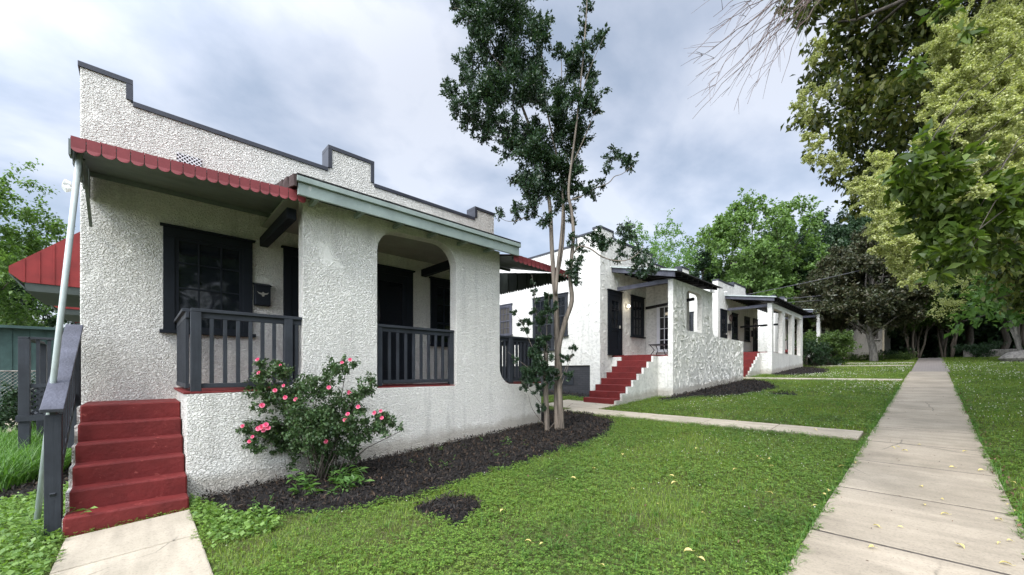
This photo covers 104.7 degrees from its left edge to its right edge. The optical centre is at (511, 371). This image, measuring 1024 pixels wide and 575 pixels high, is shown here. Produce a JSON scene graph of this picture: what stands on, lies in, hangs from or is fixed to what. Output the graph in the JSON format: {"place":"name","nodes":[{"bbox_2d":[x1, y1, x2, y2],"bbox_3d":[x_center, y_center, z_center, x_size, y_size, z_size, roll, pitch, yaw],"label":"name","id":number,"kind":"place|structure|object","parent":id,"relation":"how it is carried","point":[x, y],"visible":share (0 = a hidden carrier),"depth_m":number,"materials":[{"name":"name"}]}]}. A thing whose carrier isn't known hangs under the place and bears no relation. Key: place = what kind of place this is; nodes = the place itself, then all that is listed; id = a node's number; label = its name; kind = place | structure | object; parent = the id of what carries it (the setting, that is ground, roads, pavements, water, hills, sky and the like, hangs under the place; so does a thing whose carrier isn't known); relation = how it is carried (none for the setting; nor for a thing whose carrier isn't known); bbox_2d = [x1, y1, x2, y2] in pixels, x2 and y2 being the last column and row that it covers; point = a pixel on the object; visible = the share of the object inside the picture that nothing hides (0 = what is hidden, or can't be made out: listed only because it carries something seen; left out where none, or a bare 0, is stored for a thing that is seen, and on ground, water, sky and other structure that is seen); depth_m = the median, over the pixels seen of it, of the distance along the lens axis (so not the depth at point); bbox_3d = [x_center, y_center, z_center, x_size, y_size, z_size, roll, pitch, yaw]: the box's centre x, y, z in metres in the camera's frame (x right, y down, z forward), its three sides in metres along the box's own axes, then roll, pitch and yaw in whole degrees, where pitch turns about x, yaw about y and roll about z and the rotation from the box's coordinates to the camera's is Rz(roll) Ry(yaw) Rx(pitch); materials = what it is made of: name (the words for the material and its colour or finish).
{"place":"outdoors","nodes":[
{"label":"outdoors","id":0,"kind":"place"},
{"bbox_2d":[0,0,977,327],"label":"sky","id":1,"kind":"structure","parent":0,"point":[298,78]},
{"bbox_2d":[0,356,1023,574],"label":"ground","id":2,"kind":"structure","parent":0,"point":[422,544],"depth_m":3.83,"materials":[{"name":"green plant"}]},
{"bbox_2d":[0,402,17,434],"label":"shrub","id":3,"kind":"object","parent":2,"relation":"on","point":[5,417],"visible":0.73,"depth_m":9.93,"materials":[{"name":"green plant"}]},
{"bbox_2d":[0,376,35,431],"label":"shrub","id":4,"kind":"object","parent":2,"relation":"on","point":[10,397],"visible":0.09,"depth_m":10.63,"materials":[{"name":"green plant"}]},
{"bbox_2d":[0,370,35,421],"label":"chain link fence","id":5,"kind":"object","parent":2,"relation":"on","point":[9,371],"visible":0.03,"depth_m":11.58,"materials":[{"name":"grey metal"}]},
{"bbox_2d":[0,297,48,326],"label":"dense tree","id":6,"kind":"object","parent":2,"relation":"on","point":[26,319],"visible":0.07,"depth_m":21.32,"materials":[{"name":"green plant"}]},
{"bbox_2d":[0,325,63,418],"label":"shed","id":7,"kind":"structure","parent":2,"relation":"on","point":[9,334],"depth_m":14.44,"materials":[{"name":"teal"}]},
{"bbox_2d":[0,423,71,491],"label":"tall grass","id":8,"kind":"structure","parent":2,"relation":"on","point":[17,467],"depth_m":5.70,"materials":[{"name":"green plant"}]},
{"bbox_2d":[0,461,71,499],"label":"mulch bed","id":9,"kind":"object","parent":2,"relation":"on","point":[16,490],"visible":0.08,"depth_m":5.29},
{"bbox_2d":[0,158,75,325],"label":"tree","id":10,"kind":"object","parent":2,"relation":"on","point":[32,241],"visible":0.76,"depth_m":16.13,"materials":[{"name":"green plant"}]},
{"bbox_2d":[4,254,74,327],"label":"woodland tree","id":11,"kind":"object","parent":2,"relation":"on","point":[51,320],"visible":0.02,"depth_m":27.89,"materials":[{"name":"green plant"}]},
{"bbox_2d":[0,506,97,539],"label":"creeping plant","id":12,"kind":"object","parent":2,"relation":"on","point":[33,525],"visible":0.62,"depth_m":3.62,"materials":[{"name":"green plant"}]},
{"bbox_2d":[49,510,213,574],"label":"front walk","id":13,"kind":"structure","parent":2,"relation":"on","point":[168,544],"depth_m":3.33,"materials":[{"name":"concrete"}]},
{"bbox_2d":[0,481,286,574],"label":"ground cover","id":14,"kind":"object","parent":2,"relation":"on","point":[4,569],"visible":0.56,"depth_m":3.72,"materials":[{"name":"green plant"}]},
{"bbox_2d":[9,60,567,540],"bbox_3d":[-7.069,-1.155,11.556,8.574,6.010,15.547,0,0,-43],"label":"bungalow","id":15,"kind":"object","parent":2,"relation":"on","point":[165,256],"visible":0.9,"depth_m":5.70,"materials":[{"name":"paint"}]},
{"bbox_2d":[61,179,72,191],"bbox_3d":[-5.892,-2.459,5.271,0.158,0.173,0.106,0,0,-43],"label":"security light","id":16,"kind":"object","parent":15,"relation":"attached to","point":[66,185],"visible":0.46,"depth_m":5.23,"materials":[{"name":"white plastic"}]},
{"bbox_2d":[159,222,255,336],"bbox_3d":[-4.606,-1.335,6.041,1.170,1.570,0.090,0,0,-43],"label":"window","id":17,"kind":"structure","parent":15,"relation":"in","point":[202,269],"depth_m":6.03,"materials":[{"name":"black glass"}]},
{"bbox_2d":[253,282,271,306],"bbox_3d":[-4.094,-1.259,6.482,0.240,0.379,0.149,0,0,-43],"label":"mailbox","id":18,"kind":"object","parent":15,"relation":"attached to","point":[262,294],"visible":1,"depth_m":6.44,"materials":[{"name":"black metal"}]},
{"bbox_2d":[281,245,298,379],"bbox_3d":[-3.527,-0.940,7.069,1.060,2.380,0.075,0,0,-43],"label":"door","id":19,"kind":"structure","parent":15,"relation":"in","point":[290,254],"depth_m":6.81,"materials":[{"name":"blue paint"}]},
{"bbox_2d":[377,264,414,379],"bbox_3d":[-2.465,-0.970,8.071,1.060,2.320,0.075,0,0,-43],"label":"door","id":20,"kind":"structure","parent":15,"relation":"in","point":[394,284],"depth_m":8.15,"materials":[{"name":"blue paint"}]},
{"bbox_2d":[429,276,449,346],"bbox_3d":[-1.438,-1.315,9.030,1.020,1.530,0.090,0,0,-43],"label":"window","id":21,"kind":"structure","parent":15,"relation":"in","point":[439,287],"depth_m":8.89,"materials":[{"name":"black glass"}]},
{"bbox_2d":[0,366,829,521],"bbox_3d":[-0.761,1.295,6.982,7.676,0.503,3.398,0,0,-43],"label":"mulch bed","id":22,"kind":"object","parent":2,"relation":"on","point":[327,506],"visible":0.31,"depth_m":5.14,"materials":[{"name":"black wood"}]},
{"bbox_2d":[249,495,272,515],"bbox_3d":[-2.602,1.419,4.212,0.322,0.134,0.396,0,0,-43],"label":"weed","id":23,"kind":"object","parent":22,"relation":"on","point":[258,503],"visible":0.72,"depth_m":4.18,"materials":[{"name":"green plant"}]},
{"bbox_2d":[235,354,403,479],"bbox_3d":[-2.473,0.630,5.016,2.304,1.699,1.152,0,0,14],"label":"rose bush","id":24,"kind":"object","parent":22,"relation":"on","point":[310,429],"visible":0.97,"depth_m":4.89,"materials":[{"name":"green plant"}]},
{"bbox_2d":[285,458,374,494],"bbox_3d":[-2.243,1.314,4.867,0.964,0.361,1.066,0,0,-28],"label":"weed","id":25,"kind":"object","parent":22,"relation":"on","point":[340,478],"visible":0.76,"depth_m":4.73,"materials":[{"name":"green plant"}]},
{"bbox_2d":[439,0,660,430],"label":"crepe myrtle","id":26,"kind":"object","parent":22,"relation":"on","point":[492,87],"visible":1,"depth_m":7.61,"materials":[{"name":"green plant"}]},
{"bbox_2d":[413,497,482,525],"bbox_3d":[-0.629,1.412,4.019,0.720,0.084,0.810,0,0,-43],"label":"mulch patch","id":27,"kind":"object","parent":2,"relation":"on","point":[421,512],"visible":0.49,"depth_m":3.96,"materials":[{"name":"black wood"}]},
{"bbox_2d":[541,391,588,397],"bbox_3d":[-2.074,0.836,18.156,0.900,0.193,14.940,0,0,-43],"label":"mulch bed","id":28,"kind":"object","parent":2,"relation":"on","point":[567,394],"visible":0.05,"depth_m":13.67,"materials":[{"name":"black wood"}]},
{"bbox_2d":[500,225,742,405],"bbox_3d":[1.076,-1.765,19.787,9.280,6.230,16.730,0,0,-43],"label":"bungalow","id":29,"kind":"object","parent":2,"relation":"on","point":[611,337],"visible":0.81,"depth_m":13.84,"materials":[{"name":"white painted stucco"},{"name":"felt"},{"name":"red paint"}]},
{"bbox_2d":[500,303,512,335],"bbox_3d":[-0.314,-2.140,16.647,0.090,1.340,0.930,0,0,-43],"label":"window","id":30,"kind":"structure","parent":29,"relation":"in","point":[505,317],"depth_m":16.61,"materials":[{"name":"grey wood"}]},
{"bbox_2d":[531,296,553,350],"bbox_3d":[1.172,-1.795,15.073,0.090,2.090,1.160,0,0,-43],"label":"window","id":31,"kind":"structure","parent":29,"relation":"in","point":[550,327],"depth_m":15.06,"materials":[{"name":"grey glass"}]},
{"bbox_2d":[553,292,568,336],"bbox_3d":[1.776,-2.045,14.432,0.090,1.590,0.680,0,0,-43],"label":"window","id":32,"kind":"structure","parent":29,"relation":"in","point":[562,297],"depth_m":14.38,"materials":[{"name":"grey glass"}]},
{"bbox_2d":[607,289,623,355],"bbox_3d":[3.625,-1.680,13.798,0.960,2.260,0.100,0,0,-43],"label":"door","id":33,"kind":"structure","parent":29,"relation":"in","point":[614,298],"depth_m":13.81,"materials":[{"name":"blue paint"}]},
{"bbox_2d":[630,295,645,338],"bbox_3d":[4.745,-2.030,14.862,1.020,1.560,0.090,0,0,-43],"label":"window","id":34,"kind":"structure","parent":29,"relation":"in","point":[637,302],"depth_m":14.89,"materials":[{"name":"black glass"}]},
{"bbox_2d":[649,344,667,354],"bbox_3d":[5.054,-0.716,13.442,0.500,0.387,0.620,0,0,-43],"label":"porch table","id":35,"kind":"object","parent":29,"relation":"on","point":[651,345],"visible":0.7,"depth_m":13.46,"materials":[{"name":"black metal"}]},
{"bbox_2d":[655,303,667,352],"bbox_3d":[5.684,-1.615,14.778,0.090,1.830,0.660,0,0,-43],"label":"door","id":36,"kind":"structure","parent":29,"relation":"in","point":[662,312],"depth_m":14.86,"materials":[{"name":"white paint"}]},
{"bbox_2d":[226,361,1023,561],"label":"clover bloom","id":37,"kind":"object","parent":2,"relation":"on","point":[852,390],"visible":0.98,"depth_m":13.57,"materials":[{"name":"white plant"}]},
{"bbox_2d":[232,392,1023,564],"bbox_3d":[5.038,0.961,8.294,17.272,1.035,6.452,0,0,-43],"label":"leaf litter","id":38,"kind":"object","parent":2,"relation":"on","point":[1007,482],"visible":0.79,"depth_m":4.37,"materials":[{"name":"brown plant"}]},
{"bbox_2d":[623,208,703,273],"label":"airy tree","id":39,"kind":"object","parent":2,"relation":"on","point":[671,233],"visible":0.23,"depth_m":36.18,"materials":[{"name":"green plant"}]},
{"bbox_2d":[653,235,698,274],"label":"airy tree","id":40,"kind":"object","parent":2,"relation":"on","point":[667,260],"visible":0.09,"depth_m":41.16,"materials":[{"name":"green plant"}]},
{"bbox_2d":[549,399,863,439],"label":"cross walk","id":41,"kind":"structure","parent":2,"relation":"on","point":[579,406],"depth_m":7.99,"materials":[{"name":"concrete"}]},
{"bbox_2d":[689,248,725,282],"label":"evergreen tree","id":42,"kind":"object","parent":2,"relation":"on","point":[702,264],"visible":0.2,"depth_m":38.12,"materials":[{"name":"green plant"}]},
{"bbox_2d":[657,381,778,400],"bbox_3d":[7.769,0.659,13.801,8.642,0.547,1.983,0,0,-43],"label":"mulch bed","id":43,"kind":"object","parent":2,"relation":"on","point":[719,394],"visible":0.41,"depth_m":12.76,"materials":[{"name":"black wood"}]},
{"bbox_2d":[689,279,808,376],"bbox_3d":[10.098,-2.139,26.895,9.600,5.741,14.790,0,0,-43],"label":"bungalow","id":44,"kind":"object","parent":2,"relation":"on","point":[739,304],"visible":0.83,"depth_m":21.45,"materials":[{"name":"white paint"}]},
{"bbox_2d":[689,311,693,331],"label":"window","id":45,"kind":"structure","parent":44,"relation":"in","point":[691,314],"depth_m":21.51,"materials":[{"name":"grey glass"}]},
{"bbox_2d":[720,308,727,337],"bbox_3d":[11.305,-2.155,21.060,1.020,2.250,0.075,0,0,-43],"label":"window","id":46,"kind":"structure","parent":44,"relation":"in","point":[723,313],"depth_m":21.07,"materials":[{"name":"black glass"}]},
{"bbox_2d":[732,312,738,339],"bbox_3d":[12.565,-2.500,22.239,0.980,1.500,0.090,0,0,-43],"label":"window","id":47,"kind":"structure","parent":44,"relation":"in","point":[735,316],"depth_m":22.25,"materials":[{"name":"blue paint"}]},
{"bbox_2d":[744,316,750,341],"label":"window","id":48,"kind":"structure","parent":44,"relation":"in","point":[746,319],"depth_m":23.66,"materials":[{"name":"blue paint"}]},
{"bbox_2d":[753,318,758,351],"bbox_3d":[15.324,-2.155,24.852,0.970,2.250,0.075,0,0,-43],"label":"door","id":49,"kind":"structure","parent":44,"relation":"in","point":[755,321],"depth_m":24.86,"materials":[{"name":"blue paint"}]},
{"bbox_2d":[751,270,859,293],"bbox_3d":[25.263,-7.484,27.173,22.939,5.707,0.038,0,0,-14],"label":"utility wire","id":50,"kind":"object","parent":44,"relation":"attached to","point":[802,283],"visible":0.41,"depth_m":25.50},
{"bbox_2d":[681,187,830,304],"bbox_3d":[22.740,-8.860,38.143,13.355,16.970,12.202,0,0,-16],"label":"maple tree","id":51,"kind":"object","parent":2,"relation":"on","point":[723,232],"visible":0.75,"depth_m":34.88,"materials":[{"name":"green plant"}]},
{"bbox_2d":[723,240,822,333],"bbox_3d":[26.265,-6.989,38.955,10.782,13.331,10.589,0,0,-11],"label":"dense tree","id":52,"kind":"object","parent":2,"relation":"on","point":[782,255],"visible":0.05,"depth_m":36.52,"materials":[{"name":"green plant"}]},
{"bbox_2d":[747,224,803,252],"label":"woodland tree","id":53,"kind":"object","parent":2,"relation":"on","point":[771,229],"visible":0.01,"depth_m":48.19,"materials":[{"name":"green plant"}]},
{"bbox_2d":[769,393,796,394],"bbox_3d":[8.276,0.710,12.046,0.810,0.080,0.900,0,0,-43],"label":"mulch patch","id":54,"kind":"object","parent":2,"relation":"on","point":[785,393],"visible":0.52,"depth_m":11.97,"materials":[{"name":"black wood"}]},
{"bbox_2d":[758,295,840,365],"bbox_3d":[18.123,-2.769,33.544,8.000,5.702,16.130,0,0,-43],"label":"bungalow","id":55,"kind":"object","parent":2,"relation":"on","point":[762,334],"visible":0.16,"depth_m":28.64,"materials":[{"name":"white paint"}]},
{"bbox_2d":[771,367,829,375],"bbox_3d":[15.980,0.003,21.331,7.523,0.479,2.097,0,0,-43],"label":"mulch bed","id":56,"kind":"object","parent":2,"relation":"on","point":[801,371],"visible":0.48,"depth_m":20.21,"materials":[{"name":"black wood"}]},
{"bbox_2d":[785,332,818,364],"bbox_3d":[20.354,-1.589,27.363,1.856,2.452,2.214,0,0,-43],"label":"shrub","id":57,"kind":"object","parent":2,"relation":"on","point":[810,339],"visible":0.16,"depth_m":27.30,"materials":[{"name":"green plant"}]},
{"bbox_2d":[794,336,848,365],"bbox_3d":[19.332,-1.249,24.889,2.883,2.410,2.953,0,0,-43],"label":"shrub","id":58,"kind":"object","parent":2,"relation":"on","point":[817,353],"visible":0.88,"depth_m":24.72,"materials":[{"name":"green plant"}]},
{"bbox_2d":[788,206,854,288],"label":"woodland tree","id":59,"kind":"object","parent":2,"relation":"on","point":[831,229],"visible":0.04,"depth_m":43.01,"materials":[{"name":"green plant"}]},
{"bbox_2d":[743,377,901,380],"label":"walk","id":60,"kind":"structure","parent":2,"relation":"on","point":[857,379],"depth_m":16.14,"materials":[{"name":"concrete"}]},
{"bbox_2d":[781,222,880,333],"bbox_3d":[30.048,-7.163,36.820,8.605,13.126,9.640,0,0,-35],"label":"woodland tree","id":61,"kind":"object","parent":2,"relation":"on","point":[844,242],"visible":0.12,"depth_m":35.92,"materials":[{"name":"green plant"}]},
{"bbox_2d":[803,329,861,364],"bbox_3d":[20.068,-1.505,24.940,2.869,2.458,2.283,0,0,2],"label":"shrub","id":62,"kind":"object","parent":2,"relation":"on","point":[839,344],"visible":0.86,"depth_m":24.58,"materials":[{"name":"green plant"}]},
{"bbox_2d":[803,321,889,358],"bbox_3d":[30.607,-2.925,40.420,8.400,5.350,11.600,0,0,-43],"label":"bungalow","id":63,"kind":"object","parent":2,"relation":"on","point":[882,340],"visible":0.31,"depth_m":34.60,"materials":[{"name":"grey paint"}]},
{"bbox_2d":[873,329,879,339],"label":"window","id":64,"kind":"structure","parent":63,"relation":"in","point":[877,337],"depth_m":33.85,"materials":[{"name":"grey paint"}]},
{"bbox_2d":[792,243,908,352],"bbox_3d":[25.162,-5.214,30.637,7.707,9.438,6.776,0,0,28],"label":"magnolia tree","id":65,"kind":"object","parent":2,"relation":"on","point":[825,263],"visible":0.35,"depth_m":30.30,"materials":[{"name":"green plant"}]},
{"bbox_2d":[681,0,1023,315],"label":"blossoming tree","id":66,"kind":"object","parent":2,"relation":"on","point":[960,79],"visible":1,"depth_m":3.79,"materials":[{"name":"green plant"}]},
{"bbox_2d":[837,215,898,337],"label":"evergreen tree","id":67,"kind":"object","parent":2,"relation":"on","point":[857,222],"visible":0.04,"depth_m":37.29,"materials":[{"name":"green plant"}]},
{"bbox_2d":[824,362,912,366],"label":"farthest walk","id":68,"kind":"structure","parent":2,"relation":"on","point":[873,365],"depth_m":23.90,"materials":[{"name":"concrete"}]},
{"bbox_2d":[802,223,944,361],"bbox_3d":[25.312,-5.481,27.935,8.377,10.259,7.365,0,0,-43],"label":"magnolia tree","id":69,"kind":"object","parent":2,"relation":"on","point":[903,300],"visible":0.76,"depth_m":26.68,"materials":[{"name":"green plant"}]},
{"bbox_2d":[844,348,916,360],"bbox_3d":[26.960,-1.039,29.029,2.804,1.211,4.027,0,0,-43],"label":"ground cover","id":70,"kind":"object","parent":2,"relation":"on","point":[902,356],"visible":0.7,"depth_m":28.76,"materials":[{"name":"green plant"}]},
{"bbox_2d":[839,217,932,326],"bbox_3d":[37.420,-8.474,39.640,11.447,15.588,10.218,0,0,-20],"label":"woodland tree","id":71,"kind":"object","parent":2,"relation":"on","point":[871,219],"visible":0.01,"depth_m":39.45,"materials":[{"name":"green plant"}]},
{"bbox_2d":[879,346,915,358],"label":"shrub","id":72,"kind":"object","parent":2,"relation":"on","point":[890,352],"visible":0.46,"depth_m":29.72,"materials":[{"name":"green plant"}]},
{"bbox_2d":[866,205,936,357],"bbox_3d":[40.365,-9.293,40.131,12.652,17.228,11.294,0,0,24],"label":"woodland tree","id":73,"kind":"object","parent":2,"relation":"on","point":[915,340],"depth_m":39.72,"materials":[{"name":"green plant"}]},
{"bbox_2d":[887,266,960,357],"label":"multi stem tree","id":74,"kind":"object","parent":2,"relation":"on","point":[911,326],"visible":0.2,"depth_m":31.46,"materials":[{"name":"green plant"}]},
{"bbox_2d":[935,324,945,357],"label":"woodland tree","id":75,"kind":"object","parent":2,"relation":"on","point":[941,335],"depth_m":40.46,"materials":[{"name":"green plant"}]},
{"bbox_2d":[928,344,962,357],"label":"shrub","id":76,"kind":"object","parent":2,"relation":"on","point":[948,352],"visible":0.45,"depth_m":32.83,"materials":[{"name":"green plant"}]},
{"bbox_2d":[916,269,985,356],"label":"multi stem tree","id":77,"kind":"object","parent":2,"relation":"on","point":[944,323],"visible":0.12,"depth_m":31.61,"materials":[{"name":"green plant"}]},
{"bbox_2d":[913,213,989,354],"bbox_3d":[39.595,-8.727,34.477,10.756,16.408,12.050,0,0,-43],"label":"woodland tree","id":78,"kind":"object","parent":2,"relation":"on","point":[969,334],"depth_m":34.09,"materials":[{"name":"green plant"}]},
{"bbox_2d":[890,320,1014,357],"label":"wood","id":79,"kind":"object","parent":2,"relation":"on","point":[983,333],"visible":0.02,"depth_m":41.77,"materials":[{"name":"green plant"}]},
{"bbox_2d":[926,232,1023,350],"bbox_3d":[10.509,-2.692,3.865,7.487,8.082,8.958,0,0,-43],"label":"leafy tree","id":80,"kind":"object","parent":2,"relation":"on","point":[1015,317],"visible":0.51,"depth_m":7.09,"materials":[{"name":"green plant"}]},
{"bbox_2d":[930,264,1023,348],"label":"woodland tree","id":81,"kind":"object","parent":2,"relation":"on","point":[1005,335],"visible":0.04,"depth_m":30.75,"materials":[{"name":"green plant"}]},
{"bbox_2d":[951,340,1007,357],"bbox_3d":[32.004,-1.366,27.166,2.444,1.558,1.816,0,0,31],"label":"shrub","id":82,"kind":"object","parent":2,"relation":"on","point":[979,349],"visible":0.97,"depth_m":26.93,"materials":[{"name":"green plant"}]},
{"bbox_2d":[963,349,1016,356],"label":"stone wall","id":83,"kind":"structure","parent":2,"relation":"on","point":[999,352],"depth_m":27.22,"materials":[{"name":"grey stone"}]},
{"bbox_2d":[960,193,1023,307],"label":"woodland tree","id":84,"kind":"object","parent":2,"relation":"on","point":[962,278],"depth_m":22.22,"materials":[{"name":"green plant"}]},
{"bbox_2d":[992,320,1023,345],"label":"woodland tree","id":85,"kind":"object","parent":2,"relation":"on","point":[1022,332],"depth_m":35.99,"materials":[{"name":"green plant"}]},
{"bbox_2d":[998,350,1023,361],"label":"boulder","id":86,"kind":"object","parent":2,"relation":"on","point":[1016,356],"visible":0.69,"depth_m":21.48,"materials":[{"name":"grey stone"}]},
{"bbox_2d":[782,372,1023,574],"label":"sidewalk","id":87,"kind":"structure","parent":0,"point":[976,532],"depth_m":3.56,"materials":[{"name":"concrete"}]},
{"bbox_2d":[814,375,1012,574],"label":"sidewalk joints","id":88,"kind":"object","parent":87,"relation":"on","point":[924,500],"visible":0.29,"depth_m":3.10,"materials":[{"name":"grey concrete"}]},
{"bbox_2d":[911,358,949,371],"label":"concrete sidewalk","id":89,"kind":"structure","parent":0,"point":[928,365],"depth_m":20.79,"materials":[{"name":"grey concrete"}]}
]}

